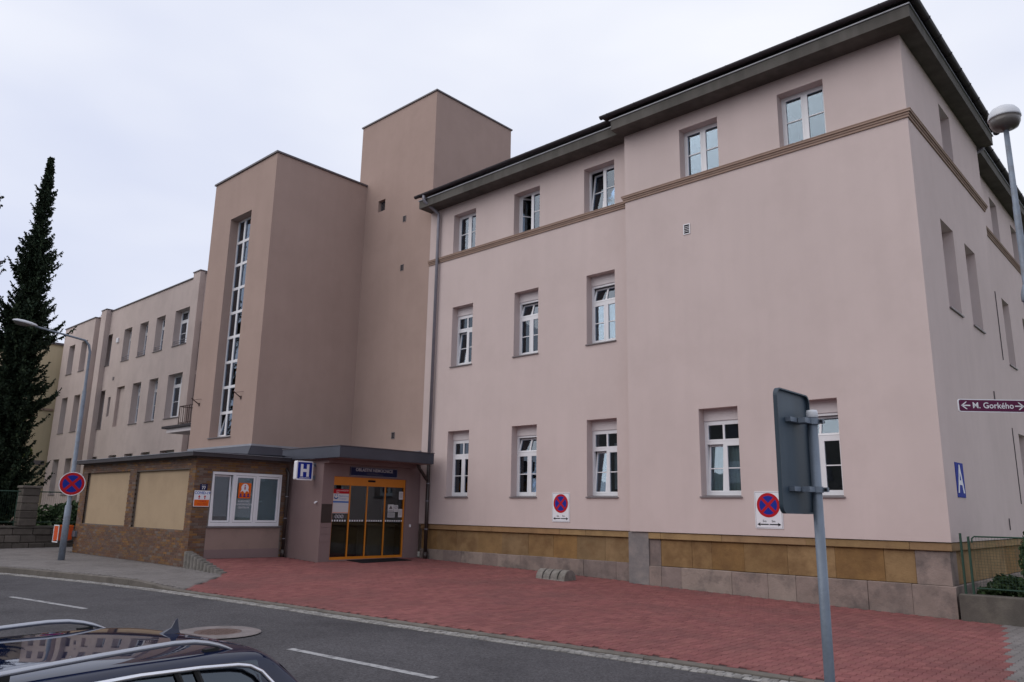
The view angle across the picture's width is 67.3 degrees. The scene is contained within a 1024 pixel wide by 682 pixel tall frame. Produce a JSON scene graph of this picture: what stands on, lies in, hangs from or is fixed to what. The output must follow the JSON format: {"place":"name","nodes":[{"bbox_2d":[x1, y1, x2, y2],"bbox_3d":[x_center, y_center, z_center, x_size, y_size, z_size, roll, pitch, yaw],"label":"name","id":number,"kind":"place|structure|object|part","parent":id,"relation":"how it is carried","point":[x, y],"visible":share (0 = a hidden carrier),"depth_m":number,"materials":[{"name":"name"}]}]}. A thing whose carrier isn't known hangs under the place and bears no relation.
{"place":"outdoors","nodes":[
{"label":"outdoors","id":0,"kind":"place"},
{"bbox_2d":[0,196,5,332],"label":"spruce tree","id":1,"kind":"object","parent":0,"point":[2,261],"visible":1,"depth_m":38.02,"materials":[{"name":"green plant"}]},
{"bbox_2d":[0,156,76,525],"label":"spruce tree","id":2,"kind":"object","parent":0,"point":[20,348],"visible":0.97,"depth_m":37.76,"materials":[{"name":"green plant"}]},
{"bbox_2d":[0,547,219,589],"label":"grey pavement","id":3,"kind":"structure","parent":0,"point":[46,558],"depth_m":22.50,"materials":[{"name":"grey concrete"}]},
{"bbox_2d":[0,485,75,548],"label":"stone wall","id":4,"kind":"structure","parent":3,"relation":"on","point":[24,531],"depth_m":31.20,"materials":[{"name":"stone"}]},
{"bbox_2d":[0,490,78,525],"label":"garden fence","id":5,"kind":"object","parent":4,"relation":"on","point":[18,491],"visible":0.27,"depth_m":31.73,"materials":[{"name":"black metal"}]},
{"bbox_2d":[12,319,90,559],"bbox_3d":[-15.309,3.277,24.869,0.300,7.800,2.519,-10,-17,42],"label":"street lamp","id":6,"kind":"object","parent":3,"relation":"on","point":[66,520],"visible":0.97,"depth_m":25.48,"materials":[{"name":"grey metal"}]},
{"bbox_2d":[52,525,76,542],"bbox_3d":[-16.919,7.290,29.133,0.800,0.640,0.570,-10,-17,42],"label":"litter bin","id":7,"kind":"object","parent":6,"relation":"attached to","point":[57,530],"visible":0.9,"depth_m":29.07,"materials":[{"name":"plastic"}]},
{"bbox_2d":[59,472,85,495],"bbox_3d":[-14.475,4.697,25.329,0.770,0.770,0.056,8,-14,-29],"label":"round no stopping sign","id":8,"kind":"object","parent":6,"relation":"attached to","point":[71,483],"visible":1,"depth_m":25.30,"materials":[{"name":"metal"}]},
{"bbox_2d":[35,500,78,525],"bbox_3d":[-19.930,7.964,33.806,2.261,1.949,2.047,-10,-17,42],"label":"garden shrub","id":9,"kind":"object","parent":3,"relation":"on","point":[52,511],"visible":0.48,"depth_m":33.52,"materials":[{"name":"green plant"}]},
{"bbox_2d":[72,451,292,566],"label":"brick lodge","id":10,"kind":"structure","parent":3,"relation":"on","point":[141,508],"depth_m":24.91,"materials":[{"name":"brown brick"}]},
{"bbox_2d":[193,490,209,506],"bbox_3d":[-9.467,4.809,23.494,0.014,0.480,0.500,-10,-17,42],"label":"notice board","id":11,"kind":"object","parent":10,"relation":"attached to","point":[201,498],"visible":1,"depth_m":23.48,"materials":[{"name":"orange"}]},
{"bbox_2d":[200,484,207,489],"bbox_3d":[-9.446,4.476,23.588,0.011,0.185,0.235,-10,-17,42],"label":"house number","id":12,"kind":"object","parent":10,"relation":"attached to","point":[203,486],"visible":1,"depth_m":23.58,"materials":[{"name":"metal"}]},
{"bbox_2d":[235,483,251,508],"bbox_3d":[-8.530,4.929,24.527,0.007,0.796,0.580,-10,-17,42],"label":"information panel","id":13,"kind":"object","parent":10,"relation":"attached to","point":[244,490],"visible":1,"depth_m":24.55,"materials":[{"name":"orange paper"}]},
{"bbox_2d":[206,471,281,527],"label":"window","id":14,"kind":"structure","parent":10,"relation":"in","point":[263,512],"depth_m":24.60,"materials":[{"name":"white plastic"}]},
{"bbox_2d":[183,551,192,567],"bbox_3d":[-9.605,6.647,22.743,0.188,0.841,0.224,-10,-17,42],"label":"edging post","id":15,"kind":"object","parent":3,"relation":"on","point":[185,558],"visible":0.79,"depth_m":22.70,"materials":[{"name":"concrete"}]},
{"bbox_2d":[186,553,196,568],"bbox_3d":[-9.449,6.635,22.599,0.188,0.807,0.224,-10,-17,42],"label":"edging post","id":16,"kind":"object","parent":3,"relation":"on","point":[188,560],"visible":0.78,"depth_m":22.55,"materials":[{"name":"concrete"}]},
{"bbox_2d":[189,555,199,569],"bbox_3d":[-9.293,6.630,22.453,0.188,0.759,0.224,-10,-17,42],"label":"edging post","id":17,"kind":"object","parent":3,"relation":"on","point":[191,561],"visible":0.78,"depth_m":22.41,"materials":[{"name":"concrete"}]},
{"bbox_2d":[193,557,202,569],"bbox_3d":[-9.137,6.623,22.308,0.188,0.715,0.224,-10,-17,42],"label":"edging post","id":18,"kind":"object","parent":3,"relation":"on","point":[195,563],"visible":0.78,"depth_m":22.26,"materials":[{"name":"concrete"}]},
{"bbox_2d":[210,567,219,572],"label":"edging post","id":19,"kind":"object","parent":3,"relation":"on","point":[212,569],"visible":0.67,"depth_m":21.53,"materials":[{"name":"concrete"}]},
{"bbox_2d":[40,269,421,550],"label":"hospital annex","id":20,"kind":"object","parent":3,"relation":"on","point":[140,388],"visible":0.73,"depth_m":43.76,"materials":[{"name":"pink paint"}]},
{"bbox_2d":[95,392,104,429],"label":"window","id":21,"kind":"structure","parent":20,"relation":"in","point":[104,392],"depth_m":46.49,"materials":[{"name":"white plastic"}]},
{"bbox_2d":[104,337,112,366],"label":"window","id":22,"kind":"structure","parent":20,"relation":"in","point":[112,337],"depth_m":47.27,"materials":[{"name":"white plastic"}]},
{"bbox_2d":[120,330,131,361],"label":"window","id":23,"kind":"structure","parent":20,"relation":"in","point":[131,330],"depth_m":45.36,"materials":[{"name":"white plastic"}]},
{"bbox_2d":[127,384,140,424],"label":"window","id":24,"kind":"structure","parent":20,"relation":"in","point":[139,384],"depth_m":43.10,"materials":[{"name":"white plastic"}]},
{"bbox_2d":[135,325,147,357],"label":"window","id":25,"kind":"structure","parent":20,"relation":"in","point":[143,351],"depth_m":43.87,"materials":[{"name":"white plastic"}]},
{"bbox_2d":[145,380,157,421],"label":"window","id":26,"kind":"structure","parent":20,"relation":"in","point":[156,383],"depth_m":41.66,"materials":[{"name":"white plastic"}]},
{"bbox_2d":[152,318,165,352],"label":"window","id":27,"kind":"structure","parent":20,"relation":"in","point":[163,325],"depth_m":42.44,"materials":[{"name":"white plastic"}]},
{"bbox_2d":[162,374,182,419],"bbox_3d":[-17.228,2.839,39.528,1.720,2.320,0.445,-10,-17,42],"label":"window","id":28,"kind":"structure","parent":20,"relation":"in","point":[178,379],"depth_m":39.93,"materials":[{"name":"white plastic"}]},
{"bbox_2d":[161,404,192,434],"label":"balcony","id":29,"kind":"structure","parent":20,"relation":"attached to","point":[182,428],"depth_m":32.35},
{"bbox_2d":[171,310,189,346],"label":"window","id":30,"kind":"structure","parent":20,"relation":"in","point":[185,315],"depth_m":40.72,"materials":[{"name":"white plastic"}]},
{"bbox_2d":[187,150,367,456],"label":"stair tower","id":31,"kind":"structure","parent":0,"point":[276,367],"depth_m":30.30,"materials":[{"name":"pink paint"}]},
{"bbox_2d":[207,217,250,438],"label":"window","id":32,"kind":"structure","parent":31,"relation":"in","point":[227,398],"depth_m":30.72,"materials":[{"name":"white plastic"}]},
{"bbox_2d":[0,575,754,681],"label":"road","id":33,"kind":"structure","parent":0,"point":[300,647],"depth_m":11.71,"materials":[{"name":"grey asphalt"}]},
{"bbox_2d":[0,618,297,681],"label":"parked car","id":34,"kind":"object","parent":33,"relation":"on","point":[97,653],"visible":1,"depth_m":3.60,"materials":[{"name":"black paint"}]},
{"bbox_3d":[-1.682,1.602,3.007,0.205,0.440,1.830,-7,-15,32],"label":"side window","id":35,"kind":"part","parent":34,"relation":"part of","materials":[{"name":"black glass"}]},
{"bbox_2d":[180,626,260,638],"bbox_3d":[-4.666,4.614,12.213,1.320,0.011,1.320,-10,-17,42],"label":"manhole cover","id":36,"kind":"object","parent":33,"relation":"on","point":[221,632],"visible":0.96,"depth_m":12.20,"materials":[{"name":"concrete"}]},
{"bbox_2d":[0,573,793,681],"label":"gutter strip","id":37,"kind":"object","parent":33,"relation":"on","point":[636,660],"visible":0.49,"depth_m":12.38,"materials":[{"name":"concrete"}]},
{"bbox_2d":[0,566,823,681],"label":"kerb","id":38,"kind":"structure","parent":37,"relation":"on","point":[95,578],"depth_m":13.43,"materials":[{"name":"concrete"}]},
{"bbox_2d":[0,0,1023,342],"label":"sky","id":39,"kind":"structure","parent":0,"point":[141,108],"materials":[{"name":"white"}]},
{"bbox_2d":[185,557,1023,681],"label":"pavement","id":40,"kind":"structure","parent":0,"point":[773,636],"depth_m":14.61,"materials":[{"name":"red brick"}]},
{"bbox_2d":[196,559,205,569],"bbox_3d":[-8.981,6.618,22.163,0.188,0.668,0.224,-10,-17,42],"label":"edging post","id":41,"kind":"object","parent":40,"relation":"on","point":[198,564],"visible":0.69,"depth_m":22.12,"materials":[{"name":"concrete"}]},
{"bbox_2d":[200,561,209,570],"bbox_3d":[-8.826,6.617,22.016,0.188,0.611,0.224,-10,-17,42],"label":"edging post","id":42,"kind":"object","parent":40,"relation":"on","point":[201,565],"visible":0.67,"depth_m":21.97,"materials":[{"name":"concrete"}]},
{"bbox_2d":[203,563,212,571],"bbox_3d":[-8.670,6.607,21.872,0.188,0.574,0.224,-10,-17,42],"label":"edging post","id":43,"kind":"object","parent":40,"relation":"on","point":[205,567],"visible":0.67,"depth_m":21.82,"materials":[{"name":"concrete"}]},
{"bbox_2d":[207,565,216,572],"bbox_3d":[-8.514,6.602,21.726,0.188,0.525,0.224,-10,-17,42],"label":"edging post","id":44,"kind":"object","parent":40,"relation":"on","point":[209,567],"visible":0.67,"depth_m":21.68,"materials":[{"name":"concrete"}]},
{"bbox_2d":[214,569,223,573],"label":"edging post","id":45,"kind":"object","parent":40,"relation":"on","point":[217,570],"visible":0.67,"depth_m":21.40,"materials":[{"name":"concrete"}]},
{"bbox_2d":[280,445,434,562],"bbox_3d":[-5.171,5.801,26.070,3.470,4.085,4.310,-10,-17,42],"label":"entrance porch","id":46,"kind":"object","parent":40,"relation":"on","point":[315,530],"visible":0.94,"depth_m":25.66,"materials":[{"name":"paint"}]},
{"bbox_2d":[293,461,315,479],"bbox_3d":[-6.625,4.155,24.663,0.174,0.600,0.735,-10,-17,42],"label":"hospital sign","id":47,"kind":"object","parent":46,"relation":"attached to","point":[303,470],"visible":1,"depth_m":24.53,"materials":[{"name":"metal"}]},
{"bbox_2d":[334,514,343,518],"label":"door stickers","id":48,"kind":"object","parent":46,"relation":"attached to","point":[340,516],"depth_m":24.90,"materials":[{"name":"white plastic"}]},
{"bbox_2d":[332,489,348,512],"bbox_3d":[-5.556,5.205,25.020,0.002,0.770,0.660,-10,-17,42],"label":"door poster","id":49,"kind":"object","parent":46,"relation":"attached to","point":[340,500],"depth_m":25.01,"materials":[{"name":"paper"}]},
{"bbox_2d":[329,476,405,559],"bbox_3d":[-4.801,5.909,25.698,0.160,2.617,2.995,-10,-17,42],"label":"sliding door","id":50,"kind":"structure","parent":46,"relation":"in","point":[350,481],"depth_m":25.80,"materials":[{"name":"orange metal"}]},
{"bbox_2d":[350,467,397,477],"bbox_3d":[-4.652,4.443,26.016,0.032,0.290,1.970,-10,-17,42],"label":"name board","id":51,"kind":"object","parent":46,"relation":"attached to","point":[372,472],"visible":1,"depth_m":25.97,"materials":[{"name":"blue metal"}]},
{"bbox_2d":[388,504,393,511],"bbox_3d":[-4.167,5.743,26.455,0.002,0.240,0.260,-10,-17,42],"label":"warning notice","id":52,"kind":"object","parent":46,"relation":"attached to","point":[390,508],"visible":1,"depth_m":26.46,"materials":[{"name":"paper"}]},
{"bbox_2d":[387,512,394,517],"bbox_3d":[-4.151,5.973,26.427,0.002,0.170,0.320,-10,-17,42],"label":"grey notice","id":53,"kind":"object","parent":46,"relation":"attached to","point":[391,514],"visible":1,"depth_m":26.44,"materials":[{"name":"paper"}]},
{"bbox_2d":[398,509,401,516],"bbox_3d":[-3.879,5.977,26.728,0.002,0.280,0.200,-10,-17,42],"label":"narrow notice","id":54,"kind":"object","parent":46,"relation":"attached to","point":[399,512],"visible":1,"depth_m":26.72,"materials":[{"name":"paper"}]},
{"bbox_2d":[399,492,402,499],"bbox_3d":[-3.866,5.397,26.860,0.002,0.270,0.200,-10,-17,42],"label":"pale notice","id":55,"kind":"object","parent":46,"relation":"attached to","point":[400,495],"visible":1,"depth_m":26.85,"materials":[{"name":"paper"}]},
{"bbox_2d":[346,558,410,562],"bbox_3d":[-4.316,7.155,25.102,0.850,0.063,2.000,-10,-17,42],"label":"door mat","id":56,"kind":"object","parent":40,"relation":"on","point":[377,560],"depth_m":25.00,"materials":[{"name":"black rubber"}]},
{"bbox_2d":[536,568,575,580],"bbox_3d":[1.198,6.396,21.088,1.000,0.280,0.540,-10,-17,42],"label":"concrete block","id":57,"kind":"object","parent":40,"relation":"on","point":[555,574],"depth_m":20.87,"materials":[{"name":"grey concrete"}]},
{"bbox_2d":[959,593,1023,626],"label":"garden wall","id":58,"kind":"structure","parent":40,"relation":"on","point":[996,609],"depth_m":14.98,"materials":[{"name":"concrete"}]},
{"bbox_2d":[959,533,1023,593],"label":"wire fence","id":59,"kind":"object","parent":58,"relation":"on","point":[970,562],"visible":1,"depth_m":15.34,"materials":[{"name":"metal"}]},
{"bbox_2d":[987,104,1023,303],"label":"street lamp","id":60,"kind":"object","parent":40,"relation":"on","point":[1005,119],"visible":1,"depth_m":10.73,"materials":[{"name":"grey metal"}]},
{"bbox_2d":[957,399,1023,412],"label":"street name sign","id":61,"kind":"object","parent":60,"relation":"attached to","point":[991,405],"visible":1,"depth_m":10.31,"materials":[{"name":"metal"}]},
{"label":"garden","id":62,"kind":"structure","parent":0,"visible":0},
{"bbox_2d":[976,573,1023,596],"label":"ground cover","id":63,"kind":"object","parent":62,"relation":"on","point":[997,578],"visible":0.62,"depth_m":15.92,"materials":[{"name":"green plant"}]},
{"bbox_2d":[1018,531,1023,583],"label":"thuja shrub","id":64,"kind":"object","parent":62,"relation":"on","point":[1020,561],"visible":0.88,"depth_m":15.50,"materials":[{"name":"green plant"}]},
{"label":"ground","id":65,"kind":"structure","parent":0,"visible":0},
{"bbox_2d":[0,342,63,525],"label":"cream building","id":66,"kind":"structure","parent":65,"relation":"on","point":[42,431],"depth_m":51.08,"materials":[{"name":"paint"}]},
{"bbox_2d":[414,0,1023,619],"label":"hospital wing","id":67,"kind":"structure","parent":65,"relation":"on","point":[640,310],"depth_m":20.31,"materials":[{"name":"pink paint"}]},
{"bbox_2d":[351,89,512,451],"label":"lift tower","id":68,"kind":"structure","parent":67,"relation":"attached to","point":[433,139],"depth_m":30.84,"materials":[{"name":"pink paint"}]},
{"bbox_2d":[444,431,468,497],"bbox_3d":[-1.766,4.230,26.439,1.120,2.268,0.395,-10,-17,42],"label":"window","id":69,"kind":"structure","parent":67,"relation":"in","point":[460,439],"depth_m":26.64,"materials":[{"name":"white plastic"}]},
{"bbox_2d":[449,306,472,367],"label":"window","id":70,"kind":"structure","parent":67,"relation":"in","point":[465,315],"depth_m":27.65,"materials":[{"name":"white plastic"}]},
{"bbox_2d":[459,212,475,250],"bbox_3d":[-1.526,-3.986,28.397,1.160,1.475,0.072,-10,-17,42],"label":"window","id":71,"kind":"structure","parent":67,"relation":"in","point":[467,226],"depth_m":28.51,"materials":[{"name":"white plastic"}]},
{"bbox_2d":[509,425,536,497],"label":"window","id":72,"kind":"structure","parent":67,"relation":"in","point":[526,435],"depth_m":24.63,"materials":[{"name":"white plastic"}]},
{"bbox_2d":[512,290,537,357],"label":"window","id":73,"kind":"structure","parent":67,"relation":"in","point":[528,333],"depth_m":25.61,"materials":[{"name":"white plastic"}]},
{"bbox_2d":[519,190,539,232],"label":"window","id":74,"kind":"structure","parent":67,"relation":"in","point":[529,210],"depth_m":26.67,"materials":[{"name":"white plastic"}]},
{"bbox_2d":[552,493,569,521],"bbox_3d":[1.458,4.967,22.994,0.665,0.855,0.023,-10,-17,42],"label":"no stopping sign","id":75,"kind":"object","parent":67,"relation":"attached to","point":[560,507],"visible":1,"depth_m":22.98,"materials":[{"name":"white metal"}]},
{"bbox_2d":[585,272,615,345],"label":"window","id":76,"kind":"structure","parent":67,"relation":"in","point":[603,286],"depth_m":23.66,"materials":[{"name":"white plastic"}]},
{"bbox_2d":[589,164,614,211],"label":"window","id":77,"kind":"structure","parent":67,"relation":"in","point":[601,181],"depth_m":24.52,"materials":[{"name":"glass"}]},
{"bbox_2d":[585,419,618,497],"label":"window","id":78,"kind":"structure","parent":67,"relation":"in","point":[604,432],"depth_m":22.83,"materials":[{"name":"white plastic"}]},
{"bbox_2d":[684,122,718,176],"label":"window","id":79,"kind":"structure","parent":67,"relation":"in","point":[701,144],"depth_m":22.69,"materials":[{"name":"glass"}]},
{"bbox_2d":[700,407,742,497],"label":"window","id":80,"kind":"structure","parent":67,"relation":"in","point":[723,477],"depth_m":19.84,"materials":[{"name":"white plastic"}]},
{"bbox_2d":[754,491,783,528],"bbox_3d":[6.120,4.032,18.361,0.690,0.870,0.023,-10,-17,42],"label":"no stopping sign","id":81,"kind":"object","parent":67,"relation":"attached to","point":[768,514],"visible":0.93,"depth_m":18.36,"materials":[{"name":"white metal"}]},
{"bbox_2d":[781,85,825,145],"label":"window","id":82,"kind":"structure","parent":67,"relation":"in","point":[803,113],"depth_m":20.73,"materials":[{"name":"white plastic"}]},
{"bbox_2d":[809,399,844,497],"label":"window","id":83,"kind":"structure","parent":67,"relation":"in","point":[828,433],"depth_m":18.23,"materials":[{"name":"white plastic"}]},
{"bbox_2d":[942,239,964,317],"bbox_3d":[10.704,-1.768,19.051,0.395,2.268,1.240,-10,-17,42],"label":"window","id":84,"kind":"structure","parent":67,"relation":"in","point":[950,307],"depth_m":18.66,"materials":[{"name":"white plastic"}]},
{"bbox_2d":[954,462,965,497],"bbox_3d":[9.809,3.043,16.843,0.014,0.750,0.670,-10,-17,42],"label":"letter sign","id":85,"kind":"object","parent":67,"relation":"attached to","point":[960,482],"visible":1,"depth_m":16.82,"materials":[{"name":"blue metal"}]},
{"bbox_2d":[973,325,985,333],"bbox_3d":[12.265,-0.306,20.438,0.325,0.069,1.200,-10,-17,42],"label":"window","id":86,"kind":"structure","parent":67,"relation":"in","point":[976,326],"depth_m":20.29,"materials":[{"name":"plastic"}]},
{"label":"near pavement","id":87,"kind":"structure","parent":0,"visible":0},
{"bbox_2d":[773,387,834,681],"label":"traffic sign","id":88,"kind":"object","parent":87,"relation":"on","point":[797,422],"visible":1,"depth_m":4.14,"materials":[{"name":"metal"}]}
]}

